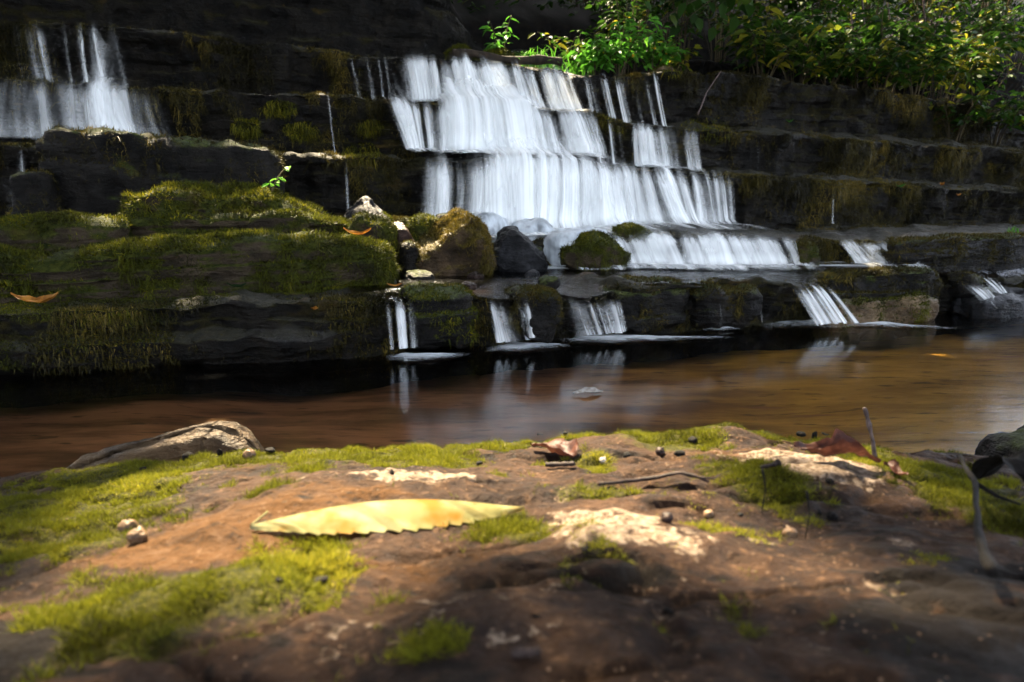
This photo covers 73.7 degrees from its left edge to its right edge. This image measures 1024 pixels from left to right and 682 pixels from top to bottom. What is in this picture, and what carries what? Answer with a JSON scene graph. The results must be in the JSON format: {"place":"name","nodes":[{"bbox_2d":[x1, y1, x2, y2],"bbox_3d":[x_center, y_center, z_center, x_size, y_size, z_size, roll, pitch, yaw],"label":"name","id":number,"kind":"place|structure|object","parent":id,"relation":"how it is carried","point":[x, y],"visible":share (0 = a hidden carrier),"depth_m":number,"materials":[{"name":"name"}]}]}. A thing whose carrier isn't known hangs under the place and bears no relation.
{"place":"outdoors","nodes":[
{"label":"outdoors","id":0,"kind":"place"},
{"bbox_2d":[0,323,1023,476],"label":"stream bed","id":1,"kind":"object","parent":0,"point":[962,390],"visible":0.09,"depth_m":2.16,"materials":[{"name":"liquid"}]},
{"bbox_2d":[0,0,1023,407],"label":"rock terraces","id":2,"kind":"object","parent":1,"relation":"on","point":[276,338],"visible":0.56,"depth_m":3.83,"materials":[{"name":"black stone"}]},
{"bbox_2d":[10,292,57,302],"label":"fallen leaf","id":3,"kind":"object","parent":2,"relation":"on","point":[39,299],"visible":1,"depth_m":2.14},
{"bbox_2d":[6,168,64,215],"bbox_3d":[-1.842,-0.469,2.696,0.235,0.420,0.360,-3,13,-12],"label":"rock block","id":4,"kind":"object","parent":2,"relation":"on","point":[35,191],"visible":0.43,"depth_m":2.55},
{"bbox_2d":[93,82,133,131],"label":"waterfall","id":5,"kind":"structure","parent":2,"relation":"on","point":[102,109],"depth_m":3.19,"materials":[{"name":"liquid"}]},
{"bbox_2d":[32,123,286,215],"bbox_3d":[-1.479,-0.581,2.970,1.016,0.688,0.564,-4,13,-16],"label":"rock block","id":6,"kind":"object","parent":2,"relation":"on","point":[97,170],"visible":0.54,"depth_m":2.72,"materials":[{"name":"stone"}]},
{"bbox_2d":[0,226,402,303],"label":"mossy slab","id":7,"kind":"structure","parent":2,"relation":"on","point":[157,266],"depth_m":2.39,"materials":[{"name":"plant"}]},
{"bbox_2d":[0,209,133,251],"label":"mossy rock","id":8,"kind":"object","parent":7,"relation":"on","point":[62,229],"visible":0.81,"depth_m":2.35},
{"bbox_2d":[0,289,402,371],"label":"moss","id":9,"kind":"object","parent":2,"relation":"on","point":[65,305],"visible":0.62,"depth_m":2.17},
{"bbox_2d":[112,179,348,237],"bbox_3d":[-1.124,-0.466,2.823,0.929,0.410,0.551,-4,13,-19],"label":"mossy rock","id":10,"kind":"object","parent":2,"relation":"on","point":[165,207],"visible":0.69,"depth_m":2.61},
{"bbox_2d":[261,166,290,191],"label":"seedling","id":11,"kind":"object","parent":10,"relation":"on","point":[277,181],"visible":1,"depth_m":2.75,"materials":[{"name":"green plant"}]},
{"bbox_2d":[246,207,311,233],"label":"mossy rock","id":12,"kind":"object","parent":10,"relation":"on","point":[287,220],"visible":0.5,"depth_m":2.63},
{"bbox_2d":[344,196,392,220],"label":"boulder","id":13,"kind":"object","parent":2,"relation":"on","point":[363,203],"visible":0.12,"depth_m":3.02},
{"bbox_2d":[397,309,406,348],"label":"waterfall","id":14,"kind":"structure","parent":2,"relation":"on","point":[402,342],"depth_m":2.29,"materials":[{"name":"liquid"}]},
{"bbox_2d":[405,212,438,242],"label":"boulder","id":15,"kind":"object","parent":2,"relation":"on","point":[419,224],"visible":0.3,"depth_m":2.98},
{"bbox_2d":[415,206,497,283],"bbox_3d":[-0.273,-0.400,3.002,0.436,0.380,0.363,0,12,0],"label":"boulder","id":16,"kind":"object","parent":2,"relation":"on","point":[455,242],"visible":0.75,"depth_m":2.88,"materials":[{"name":"stone"}]},
{"bbox_2d":[393,221,413,266],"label":"boulder","id":17,"kind":"object","parent":16,"relation":"on","point":[403,232],"visible":0.2,"depth_m":2.90,"materials":[{"name":"stone"}]},
{"bbox_2d":[229,69,731,171],"bbox_3d":[0.094,-1.365,4.097,3.367,0.746,0.864,-5,13,-20],"label":"tuft moss","id":18,"kind":"object","parent":2,"relation":"on","point":[297,130],"visible":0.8,"depth_m":3.69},
{"bbox_2d":[469,212,508,242],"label":"waterfall","id":19,"kind":"object","parent":2,"relation":"on","point":[495,222],"visible":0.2,"depth_m":3.27,"materials":[{"name":"liquid"}]},
{"bbox_2d":[412,59,579,111],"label":"waterfall","id":20,"kind":"structure","parent":2,"relation":"on","point":[495,76],"depth_m":4.15,"materials":[{"name":"liquid"}]},
{"bbox_2d":[478,47,515,64],"bbox_3d":[-0.123,-1.857,4.595,0.301,0.243,0.305,0,12,0],"label":"moss mound","id":21,"kind":"object","parent":2,"relation":"on","point":[503,51],"visible":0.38,"depth_m":4.52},
{"bbox_2d":[395,79,600,156],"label":"waterfall","id":22,"kind":"structure","parent":2,"relation":"on","point":[480,119],"depth_m":3.83,"materials":[{"name":"liquid"}]},
{"bbox_2d":[479,15,517,50],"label":"bank plant","id":23,"kind":"object","parent":2,"relation":"on","point":[498,41],"visible":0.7,"depth_m":4.61,"materials":[{"name":"green plant"}]},
{"bbox_2d":[452,49,562,65],"bbox_3d":[-0.023,-1.852,4.461,0.740,0.081,0.066,-3,13,-15],"label":"fallen log","id":24,"kind":"object","parent":2,"relation":"on","point":[538,59],"visible":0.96,"depth_m":4.45,"materials":[{"name":"brown wood"}]},
{"bbox_2d":[442,42,476,61],"bbox_3d":[-0.339,-1.854,4.549,0.274,0.264,0.274,0,12,0],"label":"moss mound","id":25,"kind":"object","parent":24,"relation":"on","point":[448,54],"visible":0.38,"depth_m":4.47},
{"bbox_2d":[0,19,1023,408],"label":"ledge moss","id":26,"kind":"object","parent":2,"relation":"on","point":[150,95],"visible":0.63,"depth_m":3.70,"materials":[{"name":"plant"}]},
{"bbox_2d":[493,311,534,342],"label":"waterfall","id":27,"kind":"structure","parent":2,"relation":"on","point":[500,338],"depth_m":2.38,"materials":[{"name":"liquid"}]},
{"bbox_2d":[492,226,547,279],"bbox_3d":[0.024,-0.391,3.131,0.290,0.271,0.272,0,12,0],"label":"boulder","id":28,"kind":"object","parent":2,"relation":"on","point":[516,250],"visible":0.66,"depth_m":3.03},
{"bbox_2d":[510,217,553,240],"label":"draped stone","id":29,"kind":"object","parent":2,"relation":"on","point":[535,224],"visible":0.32,"depth_m":3.29,"materials":[{"name":"liquid"}]},
{"bbox_2d":[528,29,593,72],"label":"bank plant","id":30,"kind":"object","parent":2,"relation":"on","point":[564,45],"visible":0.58,"depth_m":4.91,"materials":[{"name":"green plant"}]},
{"bbox_2d":[543,225,611,266],"bbox_3d":[0.308,-0.457,3.319,0.361,0.208,0.283,-4,13,-16],"label":"draped stone","id":31,"kind":"object","parent":2,"relation":"on","point":[555,240],"visible":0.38,"depth_m":3.20,"materials":[{"name":"liquid"}]},
{"bbox_2d":[437,148,730,235],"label":"waterfall","id":32,"kind":"structure","parent":2,"relation":"on","point":[530,188],"depth_m":3.59,"materials":[{"name":"liquid"}]},
{"bbox_2d":[558,229,632,275],"bbox_3d":[0.383,-0.394,3.155,0.363,0.256,0.287,0,12,0],"label":"boulder","id":33,"kind":"object","parent":2,"relation":"on","point":[594,251],"visible":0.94,"depth_m":3.06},
{"bbox_2d":[566,39,627,74],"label":"bank plant","id":34,"kind":"object","parent":2,"relation":"on","point":[595,59],"visible":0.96,"depth_m":4.58,"materials":[{"name":"green plant"}]},
{"bbox_2d":[576,10,652,74],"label":"bank plant","id":35,"kind":"object","parent":2,"relation":"on","point":[608,27],"visible":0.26,"depth_m":5.20,"materials":[{"name":"green plant"}]},
{"bbox_2d":[589,0,656,41],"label":"thicket shrub","id":36,"kind":"object","parent":2,"relation":"on","point":[625,11],"visible":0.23,"depth_m":5.87,"materials":[{"name":"green plant"}]},
{"bbox_2d":[584,0,664,74],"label":"thicket shrub","id":37,"kind":"object","parent":2,"relation":"on","point":[618,16],"visible":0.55,"depth_m":5.13,"materials":[{"name":"green plant"}]},
{"bbox_2d":[623,0,754,41],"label":"leafy branch","id":38,"kind":"object","parent":37,"relation":"attached to","point":[744,6],"visible":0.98,"depth_m":4.98,"materials":[{"name":"green plant"}]},
{"bbox_2d":[580,16,670,76],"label":"jewelweed","id":39,"kind":"object","parent":2,"relation":"on","point":[619,43],"visible":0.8,"depth_m":4.65,"materials":[{"name":"green plant"}]},
{"bbox_2d":[611,221,658,270],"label":"boulder","id":40,"kind":"object","parent":2,"relation":"on","point":[629,233],"visible":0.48,"depth_m":3.25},
{"bbox_2d":[608,79,670,126],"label":"waterfall","id":41,"kind":"structure","parent":2,"relation":"on","point":[622,111],"depth_m":4.52,"materials":[{"name":"liquid"}]},
{"bbox_2d":[596,274,689,337],"bbox_3d":[0.499,-0.144,2.732,0.406,0.247,0.364,-5,13,-20],"label":"ledge lump","id":42,"kind":"object","parent":2,"relation":"on","point":[639,313],"visible":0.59,"depth_m":2.60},
{"bbox_2d":[636,34,689,72],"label":"jewelweed","id":43,"kind":"object","parent":2,"relation":"on","point":[662,57],"visible":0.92,"depth_m":4.86,"materials":[{"name":"green plant"}]},
{"bbox_2d":[635,129,693,170],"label":"waterfall","id":44,"kind":"structure","parent":2,"relation":"on","point":[648,159],"depth_m":4.21,"materials":[{"name":"liquid"}]},
{"bbox_2d":[648,0,688,49],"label":"thicket shrub","id":45,"kind":"object","parent":2,"relation":"on","point":[670,25],"visible":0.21,"depth_m":6.03,"materials":[{"name":"green plant"}]},
{"bbox_2d":[349,264,993,301],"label":"rock ledge","id":46,"kind":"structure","parent":2,"relation":"on","point":[710,267],"depth_m":2.95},
{"bbox_2d":[344,210,399,259],"bbox_3d":[-0.594,-0.398,2.899,0.265,0.324,0.260,0,12,0],"label":"boulder","id":47,"kind":"object","parent":46,"relation":"on","point":[383,228],"visible":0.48,"depth_m":2.81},
{"bbox_2d":[396,239,421,278],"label":"boulder","id":48,"kind":"object","parent":46,"relation":"on","point":[408,253],"visible":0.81,"depth_m":2.85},
{"bbox_2d":[403,269,434,282],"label":"stone","id":49,"kind":"object","parent":46,"relation":"on","point":[419,275],"visible":0.8,"depth_m":2.77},
{"bbox_2d":[502,283,565,342],"bbox_3d":[0.070,-0.101,2.525,0.221,0.240,0.306,-3,13,-13],"label":"ledge lump","id":50,"kind":"object","parent":46,"relation":"in","point":[541,304],"visible":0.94,"depth_m":2.41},
{"bbox_2d":[537,275,559,288],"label":"stone","id":51,"kind":"object","parent":46,"relation":"on","point":[553,282],"visible":0.85,"depth_m":2.61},
{"bbox_2d":[661,241,687,272],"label":"boulder","id":52,"kind":"object","parent":46,"relation":"on","point":[680,248],"visible":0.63,"depth_m":3.19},
{"bbox_2d":[942,270,985,300],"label":"wet stone","id":53,"kind":"object","parent":46,"relation":"in","point":[966,284],"visible":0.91,"depth_m":3.12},
{"bbox_2d":[646,39,702,71],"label":"bank plant","id":54,"kind":"object","parent":2,"relation":"on","point":[685,57],"visible":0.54,"depth_m":5.00,"materials":[{"name":"green plant"}]},
{"bbox_2d":[659,0,707,71],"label":"thicket shrub","id":55,"kind":"object","parent":2,"relation":"on","point":[686,31],"visible":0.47,"depth_m":5.50,"materials":[{"name":"green plant"}]},
{"bbox_2d":[617,233,799,267],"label":"waterfall","id":56,"kind":"structure","parent":2,"relation":"on","point":[653,251],"depth_m":3.17,"materials":[{"name":"liquid"}]},
{"bbox_2d":[692,0,740,61],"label":"thicket shrub","id":57,"kind":"object","parent":2,"relation":"on","point":[718,58],"visible":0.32,"depth_m":6.32,"materials":[{"name":"green plant"}]},
{"bbox_2d":[451,0,1023,47],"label":"undergrowth","id":58,"kind":"object","parent":2,"relation":"on","point":[593,7],"visible":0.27,"depth_m":7.67,"materials":[{"name":"green plant"}]},
{"bbox_2d":[704,3,813,73],"bbox_3d":[2.064,-2.453,5.770,0.879,0.743,0.631,4,13,18],"label":"thicket shrub","id":59,"kind":"object","parent":2,"relation":"on","point":[777,28],"visible":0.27,"depth_m":5.78,"materials":[{"name":"green plant"}]},
{"bbox_2d":[713,1,834,76],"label":"thicket shrub","id":60,"kind":"object","parent":2,"relation":"on","point":[750,51],"visible":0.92,"depth_m":5.12,"materials":[{"name":"green plant"}]},
{"bbox_2d":[742,8,863,84],"bbox_3d":[2.236,-2.276,5.371,1.014,0.631,0.751,0,12,0],"label":"thicket shrub","id":61,"kind":"object","parent":2,"relation":"on","point":[777,23],"visible":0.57,"depth_m":5.41,"materials":[{"name":"green plant"}]},
{"bbox_2d":[785,237,822,274],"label":"mossy rock","id":62,"kind":"object","parent":2,"relation":"on","point":[805,252],"visible":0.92,"depth_m":3.15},
{"bbox_2d":[753,0,854,64],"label":"thicket shrub","id":63,"kind":"object","parent":2,"relation":"on","point":[792,4],"visible":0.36,"depth_m":6.42,"materials":[{"name":"green plant"}]},
{"bbox_2d":[780,0,847,65],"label":"thicket shrub","id":64,"kind":"object","parent":2,"relation":"on","point":[842,13],"visible":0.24,"depth_m":6.59,"materials":[{"name":"green plant"}]},
{"bbox_2d":[773,7,873,84],"bbox_3d":[2.564,-2.432,5.823,0.876,0.750,0.820,-10,16,-39],"label":"thicket shrub","id":65,"kind":"object","parent":2,"relation":"on","point":[800,14],"visible":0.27,"depth_m":5.68,"materials":[{"name":"green plant"}]},
{"bbox_2d":[805,287,857,324],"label":"waterfall","id":66,"kind":"structure","parent":2,"relation":"on","point":[821,322],"depth_m":2.73,"materials":[{"name":"liquid"}]},
{"bbox_2d":[795,37,881,84],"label":"overhanging shrub","id":67,"kind":"object","parent":2,"relation":"on","point":[825,66],"visible":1,"depth_m":5.08,"materials":[{"name":"green plant"}]},
{"bbox_2d":[806,19,891,86],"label":"thicket shrub","id":68,"kind":"object","parent":2,"relation":"on","point":[845,34],"visible":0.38,"depth_m":5.48,"materials":[{"name":"green plant"}]},
{"bbox_2d":[823,34,910,88],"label":"overhanging shrub","id":69,"kind":"object","parent":2,"relation":"on","point":[868,65],"visible":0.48,"depth_m":5.33,"materials":[{"name":"green plant"}]},
{"bbox_2d":[806,264,945,303],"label":"mossy slab","id":70,"kind":"structure","parent":2,"relation":"on","point":[892,281],"depth_m":2.98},
{"bbox_2d":[813,4,940,87],"bbox_3d":[3.101,-2.406,5.882,0.914,0.726,0.880,7,14,28],"label":"thicket shrub","id":71,"kind":"object","parent":2,"relation":"on","point":[903,23],"visible":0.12,"depth_m":5.65,"materials":[{"name":"green plant"}]},
{"bbox_2d":[845,40,934,89],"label":"overhanging shrub","id":72,"kind":"object","parent":2,"relation":"on","point":[896,64],"visible":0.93,"depth_m":5.11,"materials":[{"name":"green plant"}]},
{"bbox_2d":[838,0,948,49],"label":"thicket shrub","id":73,"kind":"object","parent":2,"relation":"on","point":[881,1],"visible":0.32,"depth_m":6.93,"materials":[{"name":"green plant"}]},
{"bbox_2d":[827,0,976,92],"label":"thicket shrub","id":74,"kind":"object","parent":2,"relation":"on","point":[925,36],"visible":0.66,"depth_m":5.36,"materials":[{"name":"green plant"}]},
{"bbox_2d":[870,43,969,97],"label":"overhanging shrub","id":75,"kind":"object","parent":2,"relation":"on","point":[940,57],"visible":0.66,"depth_m":5.19,"materials":[{"name":"green plant"}]},
{"bbox_2d":[865,15,979,94],"bbox_3d":[3.655,-2.443,6.146,0.903,0.811,1.104,0,12,0],"label":"thicket shrub","id":76,"kind":"object","parent":2,"relation":"on","point":[955,28],"visible":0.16,"depth_m":5.95,"materials":[{"name":"green plant"}]},
{"bbox_2d":[895,0,965,51],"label":"thicket shrub","id":77,"kind":"object","parent":2,"relation":"on","point":[946,4],"visible":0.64,"depth_m":7.28,"materials":[{"name":"green plant"}]},
{"bbox_2d":[872,230,1023,276],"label":"mossy slab","id":78,"kind":"structure","parent":2,"relation":"on","point":[942,254],"depth_m":3.21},
{"bbox_2d":[918,18,982,99],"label":"thicket shrub","id":79,"kind":"object","parent":2,"relation":"on","point":[967,39],"visible":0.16,"depth_m":6.33,"materials":[{"name":"green plant"}]},
{"bbox_2d":[889,30,1023,100],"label":"thicket shrub","id":80,"kind":"object","parent":2,"relation":"on","point":[958,65],"visible":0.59,"depth_m":5.61,"materials":[{"name":"green plant"}]},
{"bbox_2d":[923,87,1012,142],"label":"overhanging shrub","id":81,"kind":"object","parent":2,"relation":"on","point":[981,112],"visible":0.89,"depth_m":5.26,"materials":[{"name":"green plant"}]},
{"bbox_2d":[931,22,1023,102],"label":"thicket shrub","id":82,"kind":"object","parent":2,"relation":"on","point":[997,68],"visible":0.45,"depth_m":5.88,"materials":[{"name":"green plant"}]},
{"bbox_2d":[950,0,1023,59],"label":"thicket shrub","id":83,"kind":"object","parent":2,"relation":"on","point":[978,15],"visible":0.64,"depth_m":6.95,"materials":[{"name":"green plant"}]},
{"bbox_2d":[957,61,1023,104],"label":"thicket shrub","id":84,"kind":"object","parent":2,"relation":"on","point":[988,82],"visible":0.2,"depth_m":6.73,"materials":[{"name":"green plant"}]},
{"bbox_2d":[973,0,1023,73],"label":"thicket shrub","id":85,"kind":"object","parent":2,"relation":"on","point":[1011,27],"visible":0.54,"depth_m":7.50,"materials":[{"name":"green plant"}]},
{"bbox_2d":[982,91,1023,145],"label":"overhanging shrub","id":86,"kind":"object","parent":2,"relation":"on","point":[1011,118],"visible":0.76,"depth_m":5.45,"materials":[{"name":"green plant"}]},
{"bbox_2d":[1007,86,1023,149],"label":"overhanging shrub","id":87,"kind":"object","parent":2,"relation":"on","point":[1014,93],"visible":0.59,"depth_m":5.48,"materials":[{"name":"green plant"}]},
{"bbox_2d":[0,421,1023,681],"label":"flat rock","id":88,"kind":"object","parent":1,"relation":"on","point":[884,577],"visible":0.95,"depth_m":0.41,"materials":[{"name":"stone"}]},
{"bbox_2d":[117,517,138,533],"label":"pebble","id":89,"kind":"object","parent":88,"relation":"on","point":[127,523],"visible":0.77,"depth_m":0.51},
{"bbox_2d":[126,525,147,543],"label":"pebble","id":90,"kind":"object","parent":88,"relation":"on","point":[139,533],"visible":1,"depth_m":0.47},
{"bbox_2d":[66,421,265,469],"bbox_3d":[-0.482,0.257,0.975,0.296,0.291,0.096,-2,12,-8],"label":"wedge rock","id":91,"kind":"object","parent":88,"relation":"on","point":[215,436],"visible":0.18,"depth_m":0.92,"materials":[{"name":"stone"}]},
{"bbox_2d":[250,499,523,534],"bbox_3d":[-0.086,0.126,0.485,0.196,0.013,0.034,-2,12,-8],"label":"yellow leaf","id":92,"kind":"object","parent":88,"relation":"on","point":[393,515],"visible":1,"depth_m":0.48,"materials":[{"name":"plant"}]},
{"bbox_2d":[530,438,577,457],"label":"dry leaf","id":93,"kind":"object","parent":88,"relation":"on","point":[561,446],"visible":1,"depth_m":0.69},
{"bbox_2d":[545,461,575,466],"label":"twig","id":94,"kind":"object","parent":88,"relation":"on","point":[558,464],"visible":1,"depth_m":0.63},
{"bbox_2d":[597,471,720,485],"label":"twig","id":95,"kind":"object","parent":88,"relation":"on","point":[641,479],"visible":1,"depth_m":0.57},
{"bbox_2d":[782,525,797,537],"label":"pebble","id":96,"kind":"object","parent":88,"relation":"on","point":[787,531],"visible":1,"depth_m":0.48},
{"bbox_2d":[793,428,881,462],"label":"dry leaf","id":97,"kind":"object","parent":88,"relation":"on","point":[839,441],"visible":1,"depth_m":0.60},
{"bbox_2d":[863,407,876,456],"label":"twig","id":98,"kind":"object","parent":88,"relation":"on","point":[870,430],"visible":0.85,"depth_m":0.70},
{"bbox_2d":[883,459,908,474],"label":"dry leaf","id":99,"kind":"object","parent":88,"relation":"on","point":[893,465],"visible":1,"depth_m":0.59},
{"bbox_2d":[958,454,1020,576],"bbox_3d":[0.327,0.110,0.460,0.036,0.035,0.270,7,14,30],"label":"twig","id":100,"kind":"object","parent":88,"relation":"on","point":[988,562],"visible":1,"depth_m":0.41,"materials":[{"name":"wood"}]},
{"bbox_2d":[967,451,1023,480],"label":"dark leaf","id":101,"kind":"object","parent":88,"relation":"on","point":[985,467],"visible":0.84,"depth_m":0.53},
{"bbox_2d":[814,290,939,338],"bbox_3d":[1.588,-0.120,2.970,0.623,0.205,0.210,-4,13,-19],"label":"golden rock","id":102,"kind":"object","parent":1,"relation":"on","point":[906,310],"visible":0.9,"depth_m":2.90,"materials":[{"name":"stone"}]},
{"bbox_2d":[950,286,1023,326],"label":"wet stone","id":103,"kind":"object","parent":1,"relation":"on","point":[995,308],"visible":0.94,"depth_m":3.05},
{"bbox_2d":[974,425,1023,456],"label":"dark rock","id":104,"kind":"object","parent":1,"relation":"on","point":[1005,444],"visible":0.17,"depth_m":1.30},
{"bbox_2d":[511,646,539,658],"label":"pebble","id":105,"kind":"object","parent":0,"point":[521,653],"visible":1,"depth_m":0.30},
{"label":"pool water","id":106,"kind":"structure","parent":0,"visible":0},
{"bbox_2d":[398,353,450,356],"bbox_3d":[-0.289,0.042,2.329,0.284,0.012,0.159,-5,13,-21],"label":"foam","id":107,"kind":"object","parent":106,"relation":"on","point":[419,354],"visible":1,"depth_m":2.30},
{"bbox_2d":[398,281,479,352],"bbox_3d":[-0.263,-0.080,2.438,0.312,0.271,0.383,0,12,0],"label":"ledge lump","id":108,"kind":"object","parent":106,"relation":"on","point":[436,316],"visible":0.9,"depth_m":2.31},
{"bbox_2d":[504,342,553,347],"bbox_3d":[0.051,0.018,2.444,0.304,0.011,0.196,4,13,16],"label":"foam","id":109,"kind":"object","parent":106,"relation":"on","point":[519,345],"visible":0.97,"depth_m":2.45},
{"bbox_2d":[573,387,602,393],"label":"fallen leaf","id":110,"kind":"object","parent":106,"relation":"on","point":[590,389],"visible":1,"depth_m":1.90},
{"bbox_2d":[581,335,687,338],"bbox_3d":[0.508,-0.016,2.594,0.671,0.013,0.176,0,12,0],"label":"foam","id":111,"kind":"object","parent":106,"relation":"on","point":[615,336],"visible":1,"depth_m":2.58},
{"bbox_2d":[687,277,762,328],"bbox_3d":[0.839,-0.152,2.822,0.405,0.226,0.325,-5,13,-23],"label":"ledge lump","id":112,"kind":"object","parent":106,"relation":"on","point":[715,305],"visible":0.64,"depth_m":2.70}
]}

